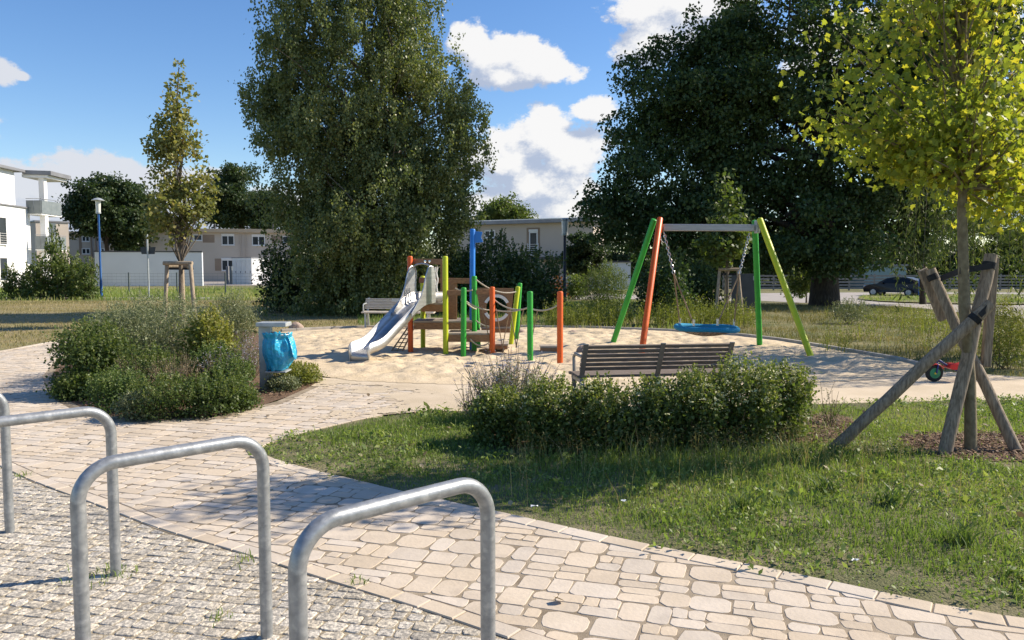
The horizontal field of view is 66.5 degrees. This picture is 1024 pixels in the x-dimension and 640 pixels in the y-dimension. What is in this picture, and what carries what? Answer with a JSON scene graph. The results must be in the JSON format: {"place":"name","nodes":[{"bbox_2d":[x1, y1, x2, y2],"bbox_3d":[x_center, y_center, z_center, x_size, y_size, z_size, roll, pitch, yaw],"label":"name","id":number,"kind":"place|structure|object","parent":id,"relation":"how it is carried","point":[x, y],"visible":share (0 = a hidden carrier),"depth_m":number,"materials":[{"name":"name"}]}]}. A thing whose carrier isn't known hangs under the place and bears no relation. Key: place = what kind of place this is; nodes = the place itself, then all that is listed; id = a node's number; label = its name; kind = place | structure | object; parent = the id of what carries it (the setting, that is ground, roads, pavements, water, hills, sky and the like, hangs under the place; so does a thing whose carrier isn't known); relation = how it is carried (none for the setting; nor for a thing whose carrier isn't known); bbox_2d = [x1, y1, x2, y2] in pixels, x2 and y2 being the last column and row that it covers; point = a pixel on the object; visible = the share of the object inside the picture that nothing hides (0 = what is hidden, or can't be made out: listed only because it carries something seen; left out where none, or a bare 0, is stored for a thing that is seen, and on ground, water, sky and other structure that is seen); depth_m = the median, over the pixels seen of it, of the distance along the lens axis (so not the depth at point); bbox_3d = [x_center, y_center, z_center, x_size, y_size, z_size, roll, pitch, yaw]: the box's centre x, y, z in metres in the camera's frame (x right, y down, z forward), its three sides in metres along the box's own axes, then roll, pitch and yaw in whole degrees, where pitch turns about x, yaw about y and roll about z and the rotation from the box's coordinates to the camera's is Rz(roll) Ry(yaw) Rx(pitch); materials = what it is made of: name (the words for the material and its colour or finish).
{"place":"outdoors","nodes":[
{"label":"outdoors","id":0,"kind":"place"},
{"bbox_2d":[0,284,356,300],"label":"rough grass","id":1,"kind":"structure","parent":0,"point":[120,292],"depth_m":44.15,"materials":[{"name":"green plant"}]},
{"bbox_2d":[0,299,357,350],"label":"lawn","id":2,"kind":"structure","parent":0,"point":[15,319],"depth_m":24.67,"materials":[{"name":"green plant"}]},
{"bbox_2d":[249,235,312,312],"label":"dark shrub","id":3,"kind":"object","parent":2,"relation":"on","point":[270,285],"visible":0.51,"depth_m":27.81,"materials":[{"name":"green plant"}]},
{"bbox_2d":[53,322,320,418],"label":"bed mulch","id":4,"kind":"object","parent":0,"point":[256,380],"visible":0.14,"depth_m":9.84,"materials":[{"name":"brown soil"}]},
{"bbox_2d":[46,370,97,400],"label":"plant","id":5,"kind":"object","parent":4,"relation":"on","point":[69,389],"visible":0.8,"depth_m":9.33,"materials":[{"name":"green plant"}]},
{"bbox_2d":[36,314,146,394],"bbox_3d":[-5.276,0.442,9.876,1.225,1.052,1.239,0,4,0],"label":"bed shrub","id":6,"kind":"object","parent":4,"relation":"on","point":[81,352],"visible":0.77,"depth_m":9.67,"materials":[{"name":"green plant"}]},
{"bbox_2d":[75,363,149,414],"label":"plant","id":7,"kind":"object","parent":4,"relation":"on","point":[107,387],"visible":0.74,"depth_m":8.54,"materials":[{"name":"green plant"}]},
{"bbox_2d":[109,388,173,421],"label":"plant","id":8,"kind":"object","parent":4,"relation":"on","point":[122,404],"visible":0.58,"depth_m":8.13,"materials":[{"name":"green plant"}]},
{"bbox_2d":[114,340,182,386],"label":"plant","id":9,"kind":"object","parent":4,"relation":"on","point":[153,352],"visible":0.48,"depth_m":9.46,"materials":[{"name":"green plant"}]},
{"bbox_2d":[72,285,230,375],"bbox_3d":[-5.041,0.199,11.057,2.128,1.395,2.074,-3,5,-38],"label":"bed shrub","id":10,"kind":"object","parent":4,"relation":"on","point":[149,331],"visible":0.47,"depth_m":10.81,"materials":[{"name":"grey plant"}]},
{"bbox_2d":[123,368,215,421],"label":"plant","id":11,"kind":"object","parent":4,"relation":"on","point":[173,393],"visible":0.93,"depth_m":8.17,"materials":[{"name":"green plant"}]},
{"bbox_2d":[134,58,223,324],"bbox_3d":[-9.012,-3.475,21.297,2.204,7.280,1.981,0,4,0],"label":"bronzing tree","id":12,"kind":"object","parent":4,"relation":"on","point":[172,145],"visible":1,"depth_m":21.12,"materials":[{"name":"green plant"}]},
{"bbox_2d":[163,261,196,322],"bbox_3d":[-9.075,-0.707,21.567,1.109,1.829,0.546,1,4,12],"label":"stake frame","id":13,"kind":"object","parent":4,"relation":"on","point":[174,265],"visible":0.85,"depth_m":21.34,"materials":[{"name":"brown wood"}]},
{"bbox_2d":[171,302,244,374],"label":"bed shrub","id":14,"kind":"object","parent":4,"relation":"on","point":[203,328],"visible":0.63,"depth_m":10.38,"materials":[{"name":"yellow plant"}]},
{"bbox_2d":[170,366,257,419],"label":"plant","id":15,"kind":"object","parent":4,"relation":"on","point":[224,386],"visible":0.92,"depth_m":8.37,"materials":[{"name":"green plant"}]},
{"bbox_2d":[183,338,247,396],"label":"plant","id":16,"kind":"object","parent":4,"relation":"on","point":[212,351],"visible":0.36,"depth_m":9.74,"materials":[{"name":"green plant"}]},
{"bbox_2d":[204,288,264,355],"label":"bed shrub","id":17,"kind":"object","parent":4,"relation":"on","point":[244,317],"visible":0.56,"depth_m":13.13,"materials":[{"name":"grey plant"}]},
{"bbox_2d":[205,352,266,395],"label":"plant","id":18,"kind":"object","parent":4,"relation":"on","point":[246,367],"visible":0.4,"depth_m":9.42,"materials":[{"name":"green plant"}]},
{"bbox_2d":[210,383,264,411],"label":"plant","id":19,"kind":"object","parent":4,"relation":"on","point":[252,395],"visible":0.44,"depth_m":8.71,"materials":[{"name":"green plant"}]},
{"bbox_2d":[256,321,296,389],"bbox_3d":[-3.047,0.473,10.159,0.497,0.892,0.363,0,4,0],"label":"litter bin","id":20,"kind":"object","parent":4,"relation":"on","point":[278,352],"visible":0.99,"depth_m":10.07,"materials":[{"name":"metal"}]},
{"bbox_2d":[262,373,303,392],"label":"plant","id":21,"kind":"object","parent":4,"relation":"on","point":[279,383],"visible":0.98,"depth_m":10.05,"materials":[{"name":"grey plant"}]},
{"bbox_2d":[274,360,327,384],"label":"plant","id":22,"kind":"object","parent":4,"relation":"on","point":[307,373],"visible":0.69,"depth_m":10.61,"materials":[{"name":"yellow plant"}]},
{"bbox_2d":[204,281,264,284],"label":"yard paving","id":23,"kind":"structure","parent":0,"point":[215,282],"depth_m":78.36,"materials":[{"name":"grey concrete"}]},
{"bbox_2d":[231,257,283,284],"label":"bin store","id":24,"kind":"structure","parent":23,"relation":"on","point":[243,265],"depth_m":74.10,"materials":[{"name":"grey metal"}]},
{"bbox_2d":[0,468,506,639],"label":"sett bedding","id":25,"kind":"object","parent":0,"point":[424,613],"visible":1,"depth_m":3.77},
{"bbox_2d":[0,467,504,639],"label":"granite setts","id":26,"kind":"structure","parent":25,"relation":"on","point":[191,614],"depth_m":3.83,"materials":[{"name":"grey stone"}]},
{"bbox_2d":[0,393,14,532],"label":"bike stand","id":27,"kind":"object","parent":26,"relation":"on","point":[7,479],"visible":0.91,"depth_m":4.67,"materials":[{"name":"silver metal"}]},
{"bbox_2d":[0,406,121,576],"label":"bike stand","id":28,"kind":"object","parent":26,"relation":"on","point":[105,419],"visible":0.96,"depth_m":3.99,"materials":[{"name":"silver metal"}]},
{"bbox_2d":[70,435,272,639],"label":"bike stand","id":29,"kind":"object","parent":26,"relation":"on","point":[89,475],"visible":1,"depth_m":2.99,"materials":[{"name":"silver metal"}]},
{"bbox_2d":[13,470,369,627],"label":"grass tufts","id":30,"kind":"object","parent":26,"relation":"on","point":[136,569],"visible":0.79,"depth_m":4.03,"materials":[{"name":"green plant"}]},
{"bbox_2d":[288,477,495,639],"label":"bike stand","id":31,"kind":"object","parent":26,"relation":"on","point":[315,530],"visible":1,"depth_m":2.37,"materials":[{"name":"silver metal"}]},
{"bbox_2d":[0,326,1023,639],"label":"paved path","id":32,"kind":"structure","parent":0,"point":[406,556],"depth_m":4.45,"materials":[{"name":"stone"}]},
{"bbox_2d":[308,380,469,419],"bbox_3d":[-1.567,0.932,9.819,1.888,0.001,3.063,-1,4,-14],"label":"sand drift","id":33,"kind":"object","parent":32,"relation":"on","point":[429,397],"visible":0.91,"depth_m":9.57,"materials":[{"name":"beige sand"}]},
{"bbox_2d":[0,269,1023,419],"bbox_3d":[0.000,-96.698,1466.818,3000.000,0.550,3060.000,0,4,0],"label":"ground","id":34,"kind":"structure","parent":0,"point":[786,325],"depth_m":22.14,"materials":[{"name":"green plant"}]},
{"bbox_2d":[0,262,26,299],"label":"hedge shrub","id":35,"kind":"object","parent":34,"relation":"on","point":[9,284],"visible":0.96,"depth_m":39.36,"materials":[{"name":"green plant"}]},
{"bbox_2d":[0,164,70,286],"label":"apartment building","id":36,"kind":"structure","parent":34,"relation":"on","point":[15,241],"depth_m":60.89,"materials":[{"name":"white plaster"},{"name":"glass"},{"name":"grey metal"}]},
{"bbox_2d":[19,252,59,299],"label":"hedge shrub","id":37,"kind":"object","parent":34,"relation":"on","point":[39,277],"visible":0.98,"depth_m":39.23,"materials":[{"name":"green plant"}]},
{"bbox_2d":[30,220,69,283],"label":"beige block","id":38,"kind":"structure","parent":34,"relation":"on","point":[63,229],"depth_m":78.80,"materials":[{"name":"beige paint"}]},
{"bbox_2d":[42,223,69,298],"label":"hedge shrub","id":39,"kind":"object","parent":34,"relation":"on","point":[53,247],"visible":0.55,"depth_m":40.03,"materials":[{"name":"green plant"}]},
{"bbox_2d":[45,252,79,299],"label":"hedge shrub","id":40,"kind":"object","parent":34,"relation":"on","point":[64,277],"visible":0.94,"depth_m":39.30,"materials":[{"name":"green plant"}]},
{"bbox_2d":[72,256,103,299],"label":"hedge shrub","id":41,"kind":"object","parent":34,"relation":"on","point":[87,282],"visible":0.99,"depth_m":39.29,"materials":[{"name":"green plant"}]},
{"bbox_2d":[69,231,116,275],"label":"row house","id":42,"kind":"structure","parent":34,"relation":"on","point":[86,246],"depth_m":95.38,"materials":[{"name":"white paint"}]},
{"bbox_2d":[51,171,161,250],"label":"background tree","id":43,"kind":"object","parent":34,"relation":"on","point":[78,209],"visible":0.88,"depth_m":83.63,"materials":[{"name":"green plant"}]},
{"bbox_2d":[93,182,164,250],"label":"background tree","id":44,"kind":"object","parent":34,"relation":"on","point":[118,244],"visible":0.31,"depth_m":86.15,"materials":[{"name":"green plant"}]},
{"bbox_2d":[94,251,203,285],"bbox_3d":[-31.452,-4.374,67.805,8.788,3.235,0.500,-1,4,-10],"label":"garage","id":45,"kind":"structure","parent":34,"relation":"on","point":[123,261],"depth_m":67.49,"materials":[{"name":"grey metal"}]},
{"bbox_2d":[91,272,264,293],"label":"wire fence","id":46,"kind":"object","parent":34,"relation":"on","point":[176,276],"visible":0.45,"depth_m":47.65,"materials":[{"name":"grey"}]},
{"bbox_2d":[140,223,295,280],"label":"row house","id":47,"kind":"structure","parent":34,"relation":"on","point":[219,248],"depth_m":89.74,"materials":[{"name":"beige paint"}]},
{"bbox_2d":[197,160,300,228],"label":"background tree","id":48,"kind":"object","parent":34,"relation":"on","point":[234,212],"visible":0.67,"depth_m":104.86,"materials":[{"name":"green plant"}]},
{"bbox_2d":[227,0,498,316],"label":"birch","id":49,"kind":"object","parent":34,"relation":"on","point":[361,244],"visible":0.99,"depth_m":25.66,"materials":[{"name":"green plant"}]},
{"bbox_2d":[436,238,492,312],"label":"dark shrub","id":50,"kind":"object","parent":34,"relation":"on","point":[455,270],"visible":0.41,"depth_m":27.29,"materials":[{"name":"green plant"}]},
{"bbox_2d":[458,228,532,313],"bbox_3d":[-0.649,-1.771,28.308,3.163,3.138,2.912,0,4,0],"label":"dark shrub","id":51,"kind":"object","parent":34,"relation":"on","point":[502,266],"visible":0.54,"depth_m":27.78,"materials":[{"name":"green plant"}]},
{"bbox_2d":[470,191,538,220],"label":"background tree","id":52,"kind":"object","parent":34,"relation":"on","point":[499,209],"visible":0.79,"depth_m":97.72,"materials":[{"name":"green plant"}]},
{"bbox_2d":[0,340,1023,639],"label":"paved path edging","id":53,"kind":"object","parent":34,"relation":"on","point":[438,608],"visible":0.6,"depth_m":4.23,"materials":[{"name":"stone"}]},
{"bbox_2d":[448,195,605,288],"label":"house","id":54,"kind":"structure","parent":34,"relation":"on","point":[545,234],"depth_m":65.02,"materials":[{"name":"beige plaster"},{"name":"window glass"},{"name":"dark grey metal"}]},
{"bbox_2d":[501,245,570,313],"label":"dark shrub","id":55,"kind":"object","parent":34,"relation":"on","point":[540,288],"visible":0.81,"depth_m":27.48,"materials":[{"name":"green plant"}]},
{"bbox_2d":[558,229,611,295],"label":"background tree","id":56,"kind":"object","parent":34,"relation":"on","point":[581,253],"visible":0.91,"depth_m":44.26,"materials":[{"name":"green plant"}]},
{"bbox_2d":[281,325,917,363],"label":"sandpit kerb","id":57,"kind":"structure","parent":34,"relation":"on","point":[903,359],"depth_m":18.20,"materials":[{"name":"concrete"}]},
{"bbox_2d":[574,258,639,320],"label":"tall weed bush","id":58,"kind":"object","parent":34,"relation":"on","point":[595,277],"visible":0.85,"depth_m":23.60,"materials":[{"name":"green plant"}]},
{"bbox_2d":[541,292,755,327],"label":"tall weeds","id":59,"kind":"object","parent":34,"relation":"on","point":[671,315],"visible":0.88,"depth_m":21.24,"materials":[{"name":"green plant"}]},
{"bbox_2d":[628,242,703,313],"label":"dark shrub","id":60,"kind":"object","parent":34,"relation":"on","point":[665,286],"visible":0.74,"depth_m":26.03,"materials":[{"name":"green plant"}]},
{"bbox_2d":[677,260,729,311],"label":"dark shrub","id":61,"kind":"object","parent":34,"relation":"on","point":[703,279],"visible":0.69,"depth_m":28.44,"materials":[{"name":"green plant"}]},
{"bbox_2d":[691,167,754,314],"bbox_3d":[6.245,-2.141,22.380,1.888,4.475,1.733,-2,4,-22],"label":"young tree","id":62,"kind":"object","parent":34,"relation":"on","point":[724,245],"visible":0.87,"depth_m":22.24,"materials":[{"name":"green plant"}]},
{"bbox_2d":[731,274,754,312],"bbox_3d":[7.777,-0.831,26.000,0.930,1.412,0.075,0,4,0],"label":"notice board","id":63,"kind":"object","parent":34,"relation":"on","point":[747,285],"visible":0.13,"depth_m":25.97,"materials":[{"name":"grey metal"}]},
{"bbox_2d":[568,0,1023,306],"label":"dark broad tree","id":64,"kind":"object","parent":34,"relation":"on","point":[704,112],"visible":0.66,"depth_m":31.77,"materials":[{"name":"green plant"}]},
{"bbox_2d":[821,298,882,323],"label":"verge bush","id":65,"kind":"object","parent":34,"relation":"on","point":[847,309],"visible":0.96,"depth_m":22.36,"materials":[{"name":"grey plant"}]},
{"bbox_2d":[722,274,1023,289],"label":"plank fence","id":66,"kind":"object","parent":34,"relation":"on","point":[899,275],"visible":0.38,"depth_m":73.91,"materials":[{"name":"wood"}]},
{"bbox_2d":[852,174,955,303],"bbox_3d":[18.146,-4.024,36.747,6.470,6.602,4.322,0,4,0],"label":"green maple","id":67,"kind":"object","parent":34,"relation":"on","point":[922,296],"visible":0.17,"depth_m":36.11,"materials":[{"name":"green plant"}]},
{"bbox_2d":[878,222,989,286],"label":"background tree","id":68,"kind":"object","parent":34,"relation":"on","point":[916,270],"visible":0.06,"depth_m":87.69,"materials":[{"name":"green plant"}]},
{"bbox_2d":[889,46,1023,332],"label":"willow","id":69,"kind":"object","parent":34,"relation":"on","point":[983,230],"visible":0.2,"depth_m":14.36,"materials":[{"name":"green plant"}]},
{"bbox_2d":[957,219,1023,286],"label":"background tree","id":70,"kind":"object","parent":34,"relation":"on","point":[1016,270],"visible":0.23,"depth_m":85.28,"materials":[{"name":"green plant"}]},
{"bbox_2d":[978,290,1023,369],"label":"verge bush","id":71,"kind":"object","parent":34,"relation":"on","point":[998,347],"visible":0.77,"depth_m":12.33,"materials":[{"name":"green plant"}]},
{"bbox_2d":[0,0,1023,267],"label":"sky","id":72,"kind":"structure","parent":0,"point":[81,81],"materials":[{"name":"blue"}]},
{"bbox_2d":[357,299,730,328],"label":"back grass","id":73,"kind":"structure","parent":0,"point":[468,315],"depth_m":24.49,"materials":[{"name":"green plant"}]},
{"bbox_2d":[277,327,914,385],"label":"sand","id":74,"kind":"structure","parent":0,"point":[326,350],"depth_m":13.60,"materials":[{"name":"beige sand"}]},
{"bbox_2d":[361,298,434,327],"bbox_3d":[-2.958,-0.171,20.511,1.988,0.800,0.602,1,4,8],"label":"bench","id":75,"kind":"object","parent":74,"relation":"on","point":[368,301],"visible":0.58,"depth_m":20.72,"materials":[{"name":"grey wood"}]},
{"bbox_2d":[348,229,562,362],"bbox_3d":[-0.950,-0.473,14.754,3.598,2.476,4.188,0,4,0],"label":"climbing frame","id":76,"kind":"object","parent":74,"relation":"on","point":[385,330],"visible":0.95,"depth_m":14.06,"materials":[{"name":"orange paint"}]},
{"bbox_2d":[611,217,813,355],"bbox_3d":[3.619,-0.574,14.617,3.343,2.686,2.631,0,4,0],"label":"swing frame","id":77,"kind":"object","parent":74,"relation":"on","point":[756,227],"visible":0.94,"depth_m":14.56,"materials":[{"name":"green paint"}]},
{"bbox_2d":[661,231,749,335],"bbox_3d":[3.721,-0.678,14.438,1.556,1.950,1.202,-2,4,-23],"label":"nest swing","id":78,"kind":"object","parent":77,"relation":"hanging from","point":[717,329],"visible":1,"depth_m":14.34,"materials":[{"name":"blue plastic"}]},
{"bbox_2d":[248,391,1023,617],"bbox_3d":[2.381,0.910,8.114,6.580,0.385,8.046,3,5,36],"label":"grass","id":79,"kind":"structure","parent":0,"point":[439,418],"depth_m":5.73,"materials":[{"name":"green plant"}]},
{"bbox_2d":[489,411,852,453],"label":"shrub mulch","id":80,"kind":"object","parent":79,"relation":"on","point":[842,417],"visible":0.12,"depth_m":7.43,"materials":[{"name":"soil"}]},
{"bbox_2d":[464,381,535,448],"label":"flowering shrub","id":81,"kind":"object","parent":80,"relation":"on","point":[493,415],"visible":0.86,"depth_m":6.99,"materials":[{"name":"green plant"}]},
{"bbox_2d":[452,341,557,407],"bbox_3d":[0.017,0.633,8.200,1.133,0.842,1.046,-2,4,-29],"label":"perennial","id":82,"kind":"object","parent":80,"relation":"on","point":[503,377],"visible":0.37,"depth_m":8.15,"materials":[{"name":"grey plant"}]},
{"bbox_2d":[511,371,590,450],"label":"flowering shrub","id":83,"kind":"object","parent":80,"relation":"on","point":[540,409],"visible":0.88,"depth_m":6.73,"materials":[{"name":"green plant"}]},
{"bbox_2d":[562,371,642,452],"bbox_3d":[0.804,0.814,6.801,0.781,0.719,0.752,0,4,0],"label":"flowering shrub","id":84,"kind":"object","parent":80,"relation":"on","point":[593,395],"visible":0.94,"depth_m":6.69,"materials":[{"name":"green plant"}]},
{"bbox_2d":[620,371,695,452],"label":"flowering shrub","id":85,"kind":"object","parent":80,"relation":"on","point":[652,402],"visible":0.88,"depth_m":6.71,"materials":[{"name":"green plant"}]},
{"bbox_2d":[659,363,740,451],"bbox_3d":[1.647,0.771,6.880,0.739,0.794,0.834,-2,4,-24],"label":"flowering shrub","id":86,"kind":"object","parent":80,"relation":"on","point":[703,401],"visible":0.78,"depth_m":6.76,"materials":[{"name":"green plant"}]},
{"bbox_2d":[704,347,795,446],"bbox_3d":[2.116,0.707,7.022,0.816,0.903,0.858,0,4,0],"label":"flowering shrub","id":87,"kind":"object","parent":80,"relation":"on","point":[753,400],"visible":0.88,"depth_m":6.90,"materials":[{"name":"green plant"}]},
{"bbox_2d":[742,356,823,439],"bbox_3d":[2.539,0.730,7.375,0.752,0.810,0.736,0,4,0],"label":"flowering shrub","id":88,"kind":"object","parent":80,"relation":"on","point":[802,397],"visible":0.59,"depth_m":7.21,"materials":[{"name":"green plant"}]},
{"bbox_2d":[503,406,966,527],"bbox_3d":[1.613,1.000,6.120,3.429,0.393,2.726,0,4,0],"label":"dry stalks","id":89,"kind":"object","parent":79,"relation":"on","point":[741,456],"visible":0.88,"depth_m":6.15,"materials":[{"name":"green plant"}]},
{"bbox_2d":[829,299,995,447],"bbox_3d":[3.424,0.531,6.769,1.306,1.435,0.119,1,4,19],"label":"tree stake","id":90,"kind":"object","parent":79,"relation":"on","point":[917,371],"visible":0.89,"depth_m":6.72,"materials":[{"name":"wood"}]},
{"bbox_2d":[898,430,1023,460],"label":"tree mulch","id":91,"kind":"object","parent":79,"relation":"on","point":[1019,454],"visible":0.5,"depth_m":6.89,"materials":[{"name":"brown wood"}]},
{"bbox_2d":[773,0,1023,452],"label":"turning maple","id":92,"kind":"object","parent":91,"relation":"on","point":[969,164],"visible":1,"depth_m":6.49,"materials":[{"name":"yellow plant"}]},
{"bbox_2d":[937,253,998,454],"bbox_3d":[3.988,0.336,6.775,0.732,1.823,0.170,-2,4,-28],"label":"tree stake","id":93,"kind":"object","parent":91,"relation":"on","point":[987,286],"visible":0.84,"depth_m":6.71,"materials":[{"name":"wood"}]},
{"bbox_2d":[917,268,1022,451],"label":"tree stake","id":94,"kind":"object","parent":91,"relation":"on","point":[940,301],"visible":0.81,"depth_m":6.92,"materials":[{"name":"wood"}]},
{"bbox_2d":[935,517,1006,547],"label":"weed tuft","id":95,"kind":"object","parent":79,"relation":"on","point":[964,533],"visible":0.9,"depth_m":4.50,"materials":[{"name":"green plant"}]},
{"bbox_2d":[315,371,1023,411],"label":"sand path","id":96,"kind":"structure","parent":0,"point":[923,387],"depth_m":10.36,"materials":[{"name":"beige sand"}]},
{"bbox_2d":[568,342,734,416],"bbox_3d":[1.510,0.627,8.496,1.696,0.818,0.607,-1,4,-9],"label":"bench","id":97,"kind":"object","parent":96,"relation":"on","point":[660,363],"visible":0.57,"depth_m":8.29,"materials":[{"name":"brown wood"}]},
{"bbox_2d":[576,292,1023,317],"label":"road","id":98,"kind":"structure","parent":0,"point":[777,297],"depth_m":46.40,"materials":[{"name":"grey asphalt"}]},
{"bbox_2d":[780,264,810,302],"bbox_3d":[14.881,-1.896,39.873,2.293,2.046,2.215,-2,5,-33],"label":"sapling","id":99,"kind":"object","parent":98,"relation":"on","point":[799,286],"visible":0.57,"depth_m":39.71,"materials":[{"name":"green plant"}]},
{"bbox_2d":[863,277,918,295],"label":"parked car","id":100,"kind":"object","parent":98,"relation":"on","point":[884,286],"visible":0.69,"depth_m":58.32,"materials":[{"name":"black paint"}]},
{"bbox_2d":[682,299,1023,376],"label":"meadow grass","id":101,"kind":"structure","parent":0,"point":[777,308],"depth_m":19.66,"materials":[{"name":"green plant"}]},
{"bbox_2d":[858,292,1023,304],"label":"verge grass","id":102,"kind":"structure","parent":0,"point":[870,298],"depth_m":46.83,"materials":[{"name":"green plant"}]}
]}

